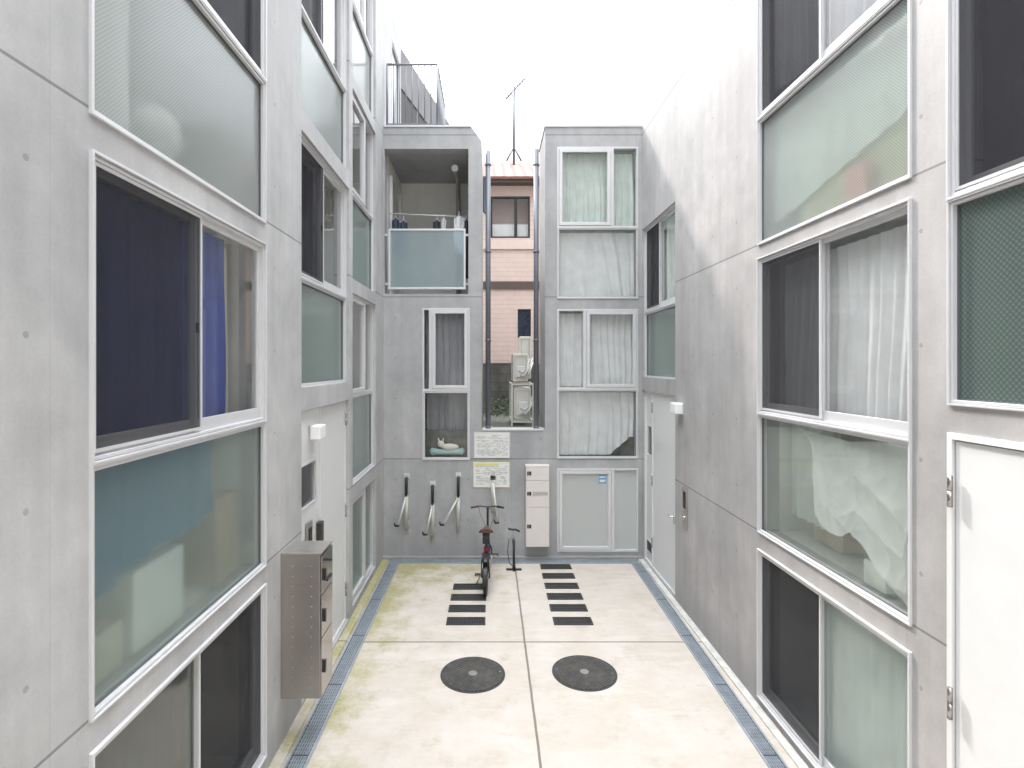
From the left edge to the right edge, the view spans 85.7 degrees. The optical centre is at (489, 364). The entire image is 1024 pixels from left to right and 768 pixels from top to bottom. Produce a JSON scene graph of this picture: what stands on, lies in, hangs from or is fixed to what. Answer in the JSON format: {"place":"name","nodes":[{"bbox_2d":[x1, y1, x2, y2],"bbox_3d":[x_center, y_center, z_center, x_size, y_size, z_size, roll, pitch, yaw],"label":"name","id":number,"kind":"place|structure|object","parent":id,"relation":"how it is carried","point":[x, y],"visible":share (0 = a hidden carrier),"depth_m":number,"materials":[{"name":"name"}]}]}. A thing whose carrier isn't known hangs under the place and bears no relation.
{"place":"outdoors","nodes":[
{"label":"outdoors","id":0,"kind":"place"},
{"bbox_2d":[482,162,533,363],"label":"house","id":1,"kind":"structure","parent":0,"point":[512,254],"depth_m":13.00,"materials":[{"name":"pink"}]},
{"bbox_2d":[491,196,529,237],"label":"window","id":2,"kind":"structure","parent":1,"relation":"in","point":[515,198],"depth_m":13.01,"materials":[{"name":"black plastic"}]},
{"bbox_2d":[503,76,525,164],"bbox_3d":[0.725,-6.511,15.008,0.562,2.421,0.437,0,0,24],"label":"roof antenna","id":3,"kind":"object","parent":1,"relation":"on","point":[514,150],"visible":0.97,"depth_m":14.97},
{"bbox_2d":[518,309,530,337],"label":"window","id":4,"kind":"structure","parent":1,"relation":"in","point":[524,315],"depth_m":13.06,"materials":[{"name":"glass"}]},
{"bbox_2d":[388,0,634,161],"label":"sky","id":5,"kind":"structure","parent":0,"point":[575,58],"materials":[{"name":"white"}]},
{"bbox_2d":[425,414,633,456],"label":"raised ground","id":6,"kind":"structure","parent":0,"point":[459,439],"depth_m":9.38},
{"bbox_2d":[483,364,533,413],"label":"block wall","id":7,"kind":"structure","parent":6,"relation":"on","point":[500,377],"depth_m":12.65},
{"bbox_2d":[509,382,533,425],"bbox_3d":[0.607,0.721,10.535,0.416,0.783,0.910,0,0,0],"label":"unit rack","id":8,"kind":"object","parent":6,"relation":"on","point":[511,384],"visible":0.87,"depth_m":10.08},
{"bbox_2d":[511,354,530,381],"bbox_3d":[0.596,0.048,10.467,0.324,0.512,0.887,0,0,0],"label":"air conditioner","id":9,"kind":"object","parent":8,"relation":"on","point":[520,365],"visible":1,"depth_m":10.13,"materials":[{"name":"metal"}]},
{"bbox_2d":[513,386,531,418],"bbox_3d":[0.631,0.703,10.467,0.359,0.573,0.887,0,0,0],"label":"air conditioner","id":10,"kind":"object","parent":8,"relation":"on","point":[522,401],"visible":0.94,"depth_m":10.13,"materials":[{"name":"metal"}]},
{"bbox_2d":[518,336,532,378],"bbox_3d":[0.744,-0.148,11.337,0.272,0.844,0.886,0,0,0],"label":"air conditioner","id":11,"kind":"object","parent":8,"relation":"on","point":[524,344],"visible":0.53,"depth_m":11.00,"materials":[{"name":"metal"}]},
{"bbox_2d":[281,560,797,767],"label":"courtyard floor","id":12,"kind":"structure","parent":0,"point":[659,703],"depth_m":5.41,"materials":[{"name":"concrete"}]},
{"bbox_2d":[268,559,387,767],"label":"kerb","id":13,"kind":"structure","parent":12,"relation":"on","point":[281,754],"depth_m":5.24,"materials":[{"name":"concrete"}]},
{"bbox_2d":[283,563,398,767],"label":"drain channel","id":14,"kind":"object","parent":12,"relation":"on","point":[302,751],"visible":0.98,"depth_m":5.56,"materials":[{"name":"metal"}]},
{"bbox_2d":[446,617,485,624],"bbox_3d":[-0.290,3.194,6.885,0.485,0.012,0.200,0,0,0],"label":"floor grate","id":15,"kind":"object","parent":12,"relation":"on","point":[465,621],"visible":1,"depth_m":6.88,"materials":[{"name":"metal"}]},
{"bbox_2d":[448,605,485,611],"bbox_3d":[-0.289,3.194,7.240,0.485,0.012,0.200,0,0,0],"label":"floor grate","id":16,"kind":"object","parent":12,"relation":"on","point":[467,608],"visible":1,"depth_m":7.23,"materials":[{"name":"metal"}]},
{"bbox_2d":[450,594,485,600],"bbox_3d":[-0.286,3.194,7.591,0.485,0.012,0.200,0,0,0],"label":"floor grate","id":17,"kind":"object","parent":12,"relation":"on","point":[468,597],"visible":0.94,"depth_m":7.58,"materials":[{"name":"metal"}]},
{"bbox_2d":[453,583,482,589],"bbox_3d":[-0.276,3.194,7.956,0.485,0.012,0.200,0,0,0],"label":"floor grate","id":18,"kind":"object","parent":12,"relation":"on","point":[467,586],"visible":0.81,"depth_m":7.95,"materials":[{"name":"metal"}]},
{"bbox_2d":[440,657,504,693],"bbox_3d":[-0.170,3.193,5.710,0.670,0.014,0.670,0,0,-6],"label":"manhole cover","id":19,"kind":"object","parent":12,"relation":"on","point":[471,675],"visible":1,"depth_m":5.68,"materials":[{"name":"metal"}]},
{"bbox_2d":[471,505,503,595],"bbox_3d":[-0.035,2.675,8.161,0.512,1.060,1.402,0,0,2],"label":"bicycle","id":20,"kind":"object","parent":12,"relation":"on","point":[486,530],"visible":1,"depth_m":7.82,"materials":[{"name":"metal"}]},
{"bbox_2d":[506,528,521,570],"bbox_3d":[0.385,2.870,8.610,0.240,0.660,0.120,0,0,0],"label":"bicycle pump","id":21,"kind":"object","parent":12,"relation":"on","point":[513,568],"visible":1,"depth_m":8.60,"materials":[{"name":"black metal"}]},
{"bbox_2d":[389,559,639,563],"bbox_3d":[0.410,3.193,8.965,4.060,0.014,0.160,0,0,0],"label":"drain channel","id":22,"kind":"object","parent":12,"relation":"on","point":[517,561],"visible":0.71,"depth_m":8.95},
{"bbox_2d":[540,564,571,568],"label":"floor grate","id":23,"kind":"object","parent":12,"relation":"on","point":[555,566],"visible":1,"depth_m":8.74,"materials":[{"name":"metal"}]},
{"bbox_2d":[542,573,574,578],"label":"floor grate","id":24,"kind":"object","parent":12,"relation":"on","point":[558,576],"visible":1,"depth_m":8.35,"materials":[{"name":"metal"}]},
{"bbox_2d":[544,583,578,588],"bbox_3d":[1.046,3.194,7.986,0.485,0.012,0.200,0,0,0],"label":"floor grate","id":25,"kind":"object","parent":12,"relation":"on","point":[561,586],"visible":1,"depth_m":7.97,"materials":[{"name":"metal"}]},
{"bbox_2d":[546,593,582,599],"bbox_3d":[1.041,3.194,7.620,0.485,0.012,0.200,0,0,0],"label":"floor grate","id":26,"kind":"object","parent":12,"relation":"on","point":[564,596],"visible":1,"depth_m":7.61,"materials":[{"name":"metal"}]},
{"bbox_2d":[549,604,587,611],"bbox_3d":[1.040,3.194,7.262,0.485,0.012,0.200,0,0,0],"label":"floor grate","id":27,"kind":"object","parent":12,"relation":"on","point":[568,607],"visible":1,"depth_m":7.25,"materials":[{"name":"metal"}]},
{"bbox_2d":[552,617,593,624],"bbox_3d":[1.041,3.194,6.886,0.485,0.012,0.200,0,0,0],"label":"floor grate","id":28,"kind":"object","parent":12,"relation":"on","point":[572,621],"visible":1,"depth_m":6.88,"materials":[{"name":"metal"}]},
{"bbox_2d":[552,655,616,691],"bbox_3d":[0.990,3.193,5.740,0.670,0.014,0.670,0,0,9],"label":"manhole cover","id":29,"kind":"object","parent":12,"relation":"on","point":[584,673],"visible":1,"depth_m":5.71,"materials":[{"name":"metal"}]},
{"bbox_2d":[631,563,788,767],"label":"drain channel","id":30,"kind":"object","parent":12,"relation":"on","point":[771,757],"visible":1,"depth_m":5.56,"materials":[{"name":"metal"}]},
{"bbox_2d":[639,559,808,767],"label":"kerb","id":31,"kind":"structure","parent":12,"relation":"on","point":[791,752],"depth_m":5.55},
{"label":"ground","id":32,"kind":"structure","parent":0,"visible":0},
{"bbox_2d":[0,0,400,767],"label":"apartment block","id":33,"kind":"structure","parent":32,"relation":"on","point":[140,568],"depth_m":3.33,"materials":[{"name":"concrete"}]},
{"bbox_2d":[95,673,179,767],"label":"curtain","id":34,"kind":"object","parent":33,"relation":"hanging from","point":[148,736],"visible":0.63,"depth_m":3.08,"materials":[{"name":"grey fabric"}]},
{"bbox_2d":[96,181,225,435],"bbox_3d":[-1.889,-0.242,3.190,0.056,1.285,1.480,0,0,0],"label":"curtain","id":35,"kind":"object","parent":33,"relation":"hanging from","point":[141,314],"visible":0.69,"depth_m":3.05,"materials":[{"name":"blue fabric"}]},
{"bbox_2d":[89,583,266,767],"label":"window","id":36,"kind":"structure","parent":33,"relation":"in","point":[256,756],"depth_m":4.03,"materials":[{"name":"white metal"}]},
{"bbox_2d":[89,422,266,722],"bbox_3d":[-1.777,1.003,3.355,0.086,1.125,1.890,0,0,0],"label":"window","id":37,"kind":"structure","parent":33,"relation":"in","point":[176,531],"depth_m":3.03,"materials":[{"name":"white glass"}]},
{"bbox_2d":[89,149,266,465],"bbox_3d":[-1.785,-0.252,3.355,0.110,1.385,1.890,0,0,0],"label":"window","id":38,"kind":"structure","parent":33,"relation":"in","point":[104,448],"depth_m":3.34,"materials":[{"name":"white metal"}]},
{"bbox_2d":[89,0,266,223],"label":"window","id":39,"kind":"structure","parent":33,"relation":"in","point":[165,75],"depth_m":3.22,"materials":[{"name":"white glass"}]},
{"bbox_2d":[207,0,243,47],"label":"curtain","id":40,"kind":"object","parent":33,"relation":"hanging from","point":[230,13],"visible":0.34,"depth_m":4.03,"materials":[{"name":"grey fabric"}]},
{"bbox_2d":[224,248,227,412],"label":"curtain","id":41,"kind":"object","parent":33,"relation":"hanging from","point":[225,283],"visible":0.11,"depth_m":4.08,"materials":[{"name":"beige fabric"}]},
{"bbox_2d":[202,0,266,82],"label":"window","id":42,"kind":"structure","parent":33,"relation":"in","point":[258,58],"depth_m":4.25,"materials":[{"name":"white metal"}]},
{"bbox_2d":[281,541,332,698],"bbox_3d":[-1.559,2.189,4.793,0.382,1.222,0.334,0,0,0],"label":"parcel box","id":43,"kind":"object","parent":33,"relation":"attached to","point":[306,619],"visible":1,"depth_m":4.63,"materials":[{"name":"silver metal"}]},
{"bbox_2d":[320,622,331,696],"bbox_3d":[-1.403,2.546,4.795,0.040,0.492,0.318,0,0,0],"label":"locker door","id":44,"kind":"structure","parent":43,"relation":"in","point":[326,640],"depth_m":4.74,"materials":[{"name":"metal"}]},
{"bbox_2d":[320,581,331,637],"bbox_3d":[-1.403,2.116,4.795,0.040,0.352,0.318,0,0,0],"label":"locker door","id":45,"kind":"structure","parent":43,"relation":"in","point":[326,598],"depth_m":4.74,"materials":[{"name":"metal"}]},
{"bbox_2d":[320,544,331,594],"bbox_3d":[-1.403,1.771,4.795,0.040,0.322,0.318,0,0,0],"label":"locker door","id":46,"kind":"structure","parent":43,"relation":"in","point":[325,566],"depth_m":4.71,"materials":[{"name":"metal"}]},
{"bbox_2d":[302,162,315,276],"bbox_3d":[-1.970,-1.505,5.764,0.057,1.270,1.160,0,0,0],"label":"curtain","id":47,"kind":"object","parent":33,"relation":"hanging from","point":[308,222],"visible":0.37,"depth_m":6.04,"materials":[{"name":"grey fabric"}]},
{"bbox_2d":[306,520,312,540],"bbox_3d":[-1.788,1.820,5.495,0.035,0.520,0.150,0,0,0],"label":"intercom","id":48,"kind":"object","parent":33,"relation":"attached to","point":[309,530],"visible":0.47,"depth_m":5.47,"materials":[{"name":"metal"}]},
{"bbox_2d":[302,0,331,60],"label":"curtain","id":49,"kind":"object","parent":33,"relation":"hanging from","point":[309,6],"visible":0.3,"depth_m":6.64,"materials":[{"name":"grey fabric"}]},
{"bbox_2d":[309,424,325,439],"bbox_3d":[-1.748,0.680,5.620,0.115,0.150,0.200,0,0,0],"label":"wall lamp","id":50,"kind":"object","parent":33,"relation":"attached to","point":[317,431],"visible":1,"depth_m":5.52,"materials":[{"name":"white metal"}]},
{"bbox_2d":[302,278,345,386],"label":"window","id":51,"kind":"structure","parent":33,"relation":"in","point":[323,310],"depth_m":6.07,"materials":[{"name":"white glass"}]},
{"bbox_2d":[302,135,345,297],"bbox_3d":[-1.840,-1.515,6.022,0.110,1.370,1.756,0,0,0],"label":"window","id":52,"kind":"structure","parent":33,"relation":"in","point":[322,170],"depth_m":6.03,"materials":[{"name":"white metal"}]},
{"bbox_2d":[302,8,345,167],"bbox_3d":[-1.832,-2.910,6.022,0.086,1.020,1.756,0,0,0],"label":"window","id":53,"kind":"structure","parent":33,"relation":"in","point":[323,92],"depth_m":6.07,"materials":[{"name":"white glass"}]},
{"bbox_2d":[302,0,345,89],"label":"window","id":54,"kind":"structure","parent":33,"relation":"in","point":[341,4],"depth_m":6.85,"materials":[{"name":"white metal"}]},
{"bbox_2d":[302,400,346,642],"bbox_3d":[-1.843,1.800,6.022,0.204,2.740,1.756,0,0,0],"label":"door","id":55,"kind":"structure","parent":33,"relation":"in","point":[324,503],"depth_m":6.27,"materials":[{"name":"white paint"}]},
{"bbox_2d":[353,481,372,599],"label":"window","id":56,"kind":"structure","parent":33,"relation":"in","point":[363,503],"depth_m":7.87,"materials":[{"name":"glass"}]},
{"bbox_2d":[353,392,372,481],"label":"window","id":57,"kind":"structure","parent":33,"relation":"in","point":[363,403],"depth_m":7.97,"materials":[{"name":"white glass"}]},
{"bbox_2d":[353,295,372,395],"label":"window","id":58,"kind":"structure","parent":33,"relation":"in","point":[364,305],"depth_m":7.93,"materials":[{"name":"white metal"}]},
{"bbox_2d":[353,195,372,290],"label":"window","id":59,"kind":"structure","parent":33,"relation":"in","point":[362,221],"depth_m":7.97,"materials":[{"name":"glass"}]},
{"bbox_2d":[353,95,372,218],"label":"window","id":60,"kind":"structure","parent":33,"relation":"in","point":[364,133],"depth_m":7.91,"materials":[{"name":"white metal"}]},
{"bbox_2d":[353,3,372,115],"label":"window","id":61,"kind":"structure","parent":33,"relation":"in","point":[362,53],"depth_m":7.97,"materials":[{"name":"glass"}]},
{"bbox_2d":[353,0,372,53],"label":"window","id":62,"kind":"structure","parent":33,"relation":"in","point":[364,8],"depth_m":8.23,"materials":[{"name":"white metal"}]},
{"bbox_2d":[391,37,399,122],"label":"window","id":63,"kind":"structure","parent":33,"relation":"in","point":[394,58],"depth_m":10.37,"materials":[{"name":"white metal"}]},
{"bbox_2d":[383,125,642,559],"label":"apartment block","id":64,"kind":"structure","parent":32,"relation":"on","point":[424,273],"depth_m":9.13,"materials":[{"name":"concrete"}]},
{"bbox_2d":[390,176,400,293],"bbox_3d":[-1.706,-2.247,10.075,0.050,2.100,0.950,0,0,0],"label":"balcony door","id":65,"kind":"structure","parent":64,"relation":"in","point":[395,193],"depth_m":9.91,"materials":[{"name":"white metal"}]},
{"bbox_2d":[394,473,408,529],"bbox_3d":[-1.423,2.245,8.997,0.096,0.907,0.329,0,0,27],"label":"bicycle hanger","id":66,"kind":"object","parent":64,"relation":"attached to","point":[405,505],"visible":1,"depth_m":9.05,"materials":[{"name":"white metal"}]},
{"bbox_2d":[386,63,444,124],"bbox_3d":[-1.278,-4.482,9.880,0.867,1.048,1.476,0,0,0],"label":"roof railing","id":67,"kind":"object","parent":64,"relation":"on","point":[440,110],"visible":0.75,"depth_m":9.15,"materials":[{"name":"grey metal"}]},
{"bbox_2d":[401,49,449,124],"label":"stair parapet","id":68,"kind":"structure","parent":64,"relation":"on","point":[404,58],"depth_m":11.74,"materials":[{"name":"concrete"}]},
{"bbox_2d":[389,213,467,216],"bbox_3d":[-1.043,-2.574,9.480,1.366,0.080,0.020,0,0,0],"label":"drying rod","id":69,"kind":"object","parent":64,"relation":"attached to","point":[427,215],"visible":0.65,"depth_m":9.47,"materials":[{"name":"white metal"}]},
{"bbox_2d":[464,214,467,278],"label":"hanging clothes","id":70,"kind":"object","parent":69,"relation":"hanging from","point":[466,224],"visible":0.59,"depth_m":9.49,"materials":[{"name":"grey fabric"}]},
{"bbox_2d":[422,481,435,536],"bbox_3d":[-0.982,2.366,8.998,0.094,0.899,0.315,0,0,23],"label":"bicycle hanger","id":71,"kind":"object","parent":64,"relation":"attached to","point":[431,520],"visible":1,"depth_m":9.05,"materials":[{"name":"white metal"}]},
{"bbox_2d":[426,313,463,387],"bbox_3d":[-0.714,-0.249,9.270,0.704,1.265,0.057,0,0,0],"label":"curtain","id":72,"kind":"object","parent":64,"relation":"hanging from","point":[449,349],"visible":0.73,"depth_m":9.27,"materials":[{"name":"grey fabric"}]},
{"bbox_2d":[422,391,469,459],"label":"window","id":73,"kind":"structure","parent":64,"relation":"in","point":[423,392],"depth_m":9.12,"materials":[{"name":"white metal"}]},
{"bbox_2d":[422,308,469,390],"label":"window","id":74,"kind":"structure","parent":64,"relation":"in","point":[432,311],"depth_m":9.12,"materials":[{"name":"white metal"}]},
{"bbox_2d":[427,393,466,429],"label":"curtain","id":75,"kind":"object","parent":64,"relation":"hanging from","point":[446,411],"visible":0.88,"depth_m":9.45,"materials":[{"name":"grey fabric"}]},
{"bbox_2d":[429,448,464,454],"bbox_3d":[-0.706,1.453,9.280,0.598,0.127,0.130,0,0,0],"label":"cushion","id":76,"kind":"object","parent":64,"relation":"on","point":[457,451],"visible":1,"depth_m":9.24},
{"bbox_2d":[439,472,460,529],"bbox_3d":[-0.623,2.237,8.988,0.423,0.923,0.108,0,0,-44],"label":"bicycle hanger","id":77,"kind":"object","parent":64,"relation":"attached to","point":[457,503],"visible":1,"depth_m":9.05,"materials":[{"name":"white metal"}]},
{"bbox_2d":[452,165,460,293],"bbox_3d":[-0.588,-2.363,10.182,0.136,2.227,1.224,0,0,0],"label":"vent pipe","id":78,"kind":"object","parent":64,"relation":"attached to","point":[458,185],"visible":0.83,"depth_m":10.46,"materials":[{"name":"metal"}]},
{"bbox_2d":[483,151,491,427],"bbox_3d":[-0.031,-1.263,9.278,0.151,4.641,0.096,0,0,36],"label":"drainpipe","id":79,"kind":"object","parent":64,"relation":"on","point":[487,198],"visible":1,"depth_m":9.23,"materials":[{"name":"metal"}]},
{"bbox_2d":[473,462,509,486],"bbox_3d":[0.035,1.816,9.122,0.604,0.416,0.016,0,0,0],"label":"notice board","id":80,"kind":"object","parent":64,"relation":"attached to","point":[484,473],"visible":1,"depth_m":9.12,"materials":[{"name":"paper"}]},
{"bbox_2d":[474,432,509,457],"bbox_3d":[0.043,1.326,9.122,0.588,0.424,0.016,0,0,0],"label":"notice board","id":81,"kind":"object","parent":64,"relation":"attached to","point":[491,444],"visible":1,"depth_m":9.12,"materials":[{"name":"paper"}]},
{"bbox_2d":[491,478,498,523],"bbox_3d":[0.090,2.189,8.996,0.090,0.734,0.291,0,0,-12],"label":"bicycle hanger","id":82,"kind":"object","parent":64,"relation":"attached to","point":[493,499],"visible":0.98,"depth_m":9.03,"materials":[{"name":"white metal"}]},
{"bbox_2d":[532,149,539,427],"bbox_3d":[0.788,-1.279,9.270,0.122,4.673,0.096,0,0,-36],"label":"drainpipe","id":83,"kind":"object","parent":64,"relation":"on","point":[536,251],"visible":1,"depth_m":9.23,"materials":[{"name":"metal"}]},
{"bbox_2d":[525,464,549,546],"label":"letter lockers","id":84,"kind":"object","parent":64,"relation":"attached to","point":[536,505],"visible":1,"depth_m":8.95,"materials":[{"name":"metal"}]},
{"bbox_2d":[559,313,631,386],"bbox_3d":[1.792,-0.253,9.270,1.261,1.226,0.049,0,0,0],"label":"curtain","id":85,"kind":"object","parent":64,"relation":"hanging from","point":[610,349],"visible":0.84,"depth_m":9.27,"materials":[{"name":"fabric"}]},
{"bbox_2d":[559,233,633,295],"bbox_3d":[1.792,-1.676,9.270,1.261,1.077,0.073,0,0,0],"label":"curtain","id":86,"kind":"object","parent":64,"relation":"hanging from","point":[596,264],"visible":0.96,"depth_m":9.27,"materials":[{"name":"fabric"}]},
{"bbox_2d":[559,392,633,454],"bbox_3d":[1.792,0.983,9.271,1.261,1.045,0.049,0,0,0],"label":"curtain","id":87,"kind":"object","parent":64,"relation":"hanging from","point":[596,423],"visible":0.99,"depth_m":9.27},
{"bbox_2d":[557,468,637,551],"bbox_3d":[1.792,2.400,9.155,1.341,1.380,0.090,0,0,0],"label":"window","id":88,"kind":"structure","parent":64,"relation":"in","point":[593,516],"depth_m":9.14,"materials":[{"name":"glass"}]},
{"bbox_2d":[557,389,637,458],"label":"window","id":89,"kind":"structure","parent":64,"relation":"in","point":[558,390],"depth_m":9.12,"materials":[{"name":"white metal"}]},
{"bbox_2d":[557,309,637,388],"bbox_3d":[1.792,-0.263,9.155,1.341,1.326,0.090,0,0,0],"label":"window","id":90,"kind":"structure","parent":64,"relation":"in","point":[586,313],"depth_m":9.12,"materials":[{"name":"white metal"}]},
{"bbox_2d":[557,227,637,298],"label":"window","id":91,"kind":"structure","parent":64,"relation":"in","point":[635,229],"depth_m":9.12,"materials":[{"name":"white metal"}]},
{"bbox_2d":[557,147,637,226],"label":"window","id":92,"kind":"structure","parent":64,"relation":"in","point":[560,150],"depth_m":9.12,"materials":[{"name":"white metal"}]},
{"bbox_2d":[563,154,633,225],"bbox_3d":[1.792,-2.931,9.270,1.261,1.233,0.054,0,0,0],"label":"curtain","id":93,"kind":"object","parent":64,"relation":"hanging from","point":[584,187],"visible":0.81,"depth_m":9.27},
{"bbox_2d":[635,0,1023,767],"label":"apartment block","id":94,"kind":"structure","parent":32,"relation":"on","point":[849,588],"depth_m":4.06,"materials":[{"name":"concrete"}]},
{"bbox_2d":[644,304,674,379],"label":"window","id":95,"kind":"structure","parent":94,"relation":"in","point":[659,324],"depth_m":8.39,"materials":[{"name":"glass"}]},
{"bbox_2d":[644,203,674,312],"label":"window","id":96,"kind":"structure","parent":94,"relation":"in","point":[659,222],"depth_m":8.58,"materials":[{"name":"white metal"}]},
{"bbox_2d":[645,390,674,593],"bbox_3d":[2.583,1.790,8.305,0.144,2.760,1.590,0,0,0],"label":"door","id":97,"kind":"structure","parent":94,"relation":"in","point":[659,466],"depth_m":8.30,"materials":[{"name":"white paint"}]},
{"bbox_2d":[667,214,674,298],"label":"curtain","id":98,"kind":"object","parent":94,"relation":"hanging from","point":[671,257],"visible":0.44,"depth_m":8.09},
{"bbox_2d":[670,402,683,414],"bbox_3d":[2.473,0.570,7.270,0.115,0.150,0.200,0,0,0],"label":"wall lamp","id":99,"kind":"object","parent":94,"relation":"attached to","point":[677,408],"visible":1,"depth_m":7.17,"materials":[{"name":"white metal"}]},
{"bbox_2d":[682,486,687,528],"bbox_3d":[2.513,1.830,7.095,0.035,0.520,0.150,0,0,0],"label":"intercom","id":100,"kind":"object","parent":94,"relation":"attached to","point":[684,507],"visible":1,"depth_m":7.07,"materials":[{"name":"metal"}]},
{"bbox_2d":[756,0,889,120],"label":"window","id":101,"kind":"structure","parent":94,"relation":"in","point":[763,7],"depth_m":5.12,"materials":[{"name":"white metal"}]},
{"bbox_2d":[783,0,877,91],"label":"curtain","id":102,"kind":"object","parent":94,"relation":"hanging from","point":[801,37],"visible":0.61,"depth_m":4.61,"materials":[{"name":"grey fabric"}]},
{"bbox_2d":[756,548,911,767],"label":"window","id":103,"kind":"structure","parent":94,"relation":"in","point":[865,676],"depth_m":3.94,"materials":[{"name":"glass"}]},
{"bbox_2d":[756,198,911,441],"bbox_3d":[2.565,-0.270,4.242,0.110,1.460,1.885,0,0,0],"label":"window","id":104,"kind":"structure","parent":94,"relation":"in","point":[881,427],"depth_m":4.22,"materials":[{"name":"white metal"}]},
{"bbox_2d":[757,414,911,626],"bbox_3d":[2.557,1.013,4.242,0.086,1.105,1.885,0,0,0],"label":"window","id":105,"kind":"structure","parent":94,"relation":"in","point":[839,501],"depth_m":3.99,"materials":[{"name":"glass"}]},
{"bbox_2d":[757,0,911,245],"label":"window","id":106,"kind":"structure","parent":94,"relation":"in","point":[841,137],"depth_m":4.00,"materials":[{"name":"white glass"}]},
{"bbox_2d":[785,224,906,421],"bbox_3d":[2.670,-0.240,4.162,0.053,1.320,1.645,0,0,0],"label":"curtain","id":107,"kind":"object","parent":94,"relation":"hanging from","point":[868,326],"visible":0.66,"depth_m":4.02,"materials":[{"name":"fabric"}]},
{"bbox_2d":[946,0,1023,200],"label":"window","id":108,"kind":"structure","parent":94,"relation":"in","point":[961,180],"depth_m":2.99,"materials":[{"name":"white metal"}]},
{"bbox_2d":[947,174,1023,411],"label":"window","id":109,"kind":"structure","parent":94,"relation":"in","point":[985,226],"depth_m":2.84,"materials":[{"name":"glass"}]},
{"bbox_2d":[947,432,1023,767],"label":"door","id":110,"kind":"structure","parent":94,"relation":"in","point":[985,476],"depth_m":2.81,"materials":[{"name":"white paint"}]},
{"bbox_2d":[981,0,1023,171],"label":"curtain","id":111,"kind":"object","parent":94,"relation":"hanging from","point":[1003,73],"visible":0.81,"depth_m":2.88,"materials":[{"name":"grey fabric"}]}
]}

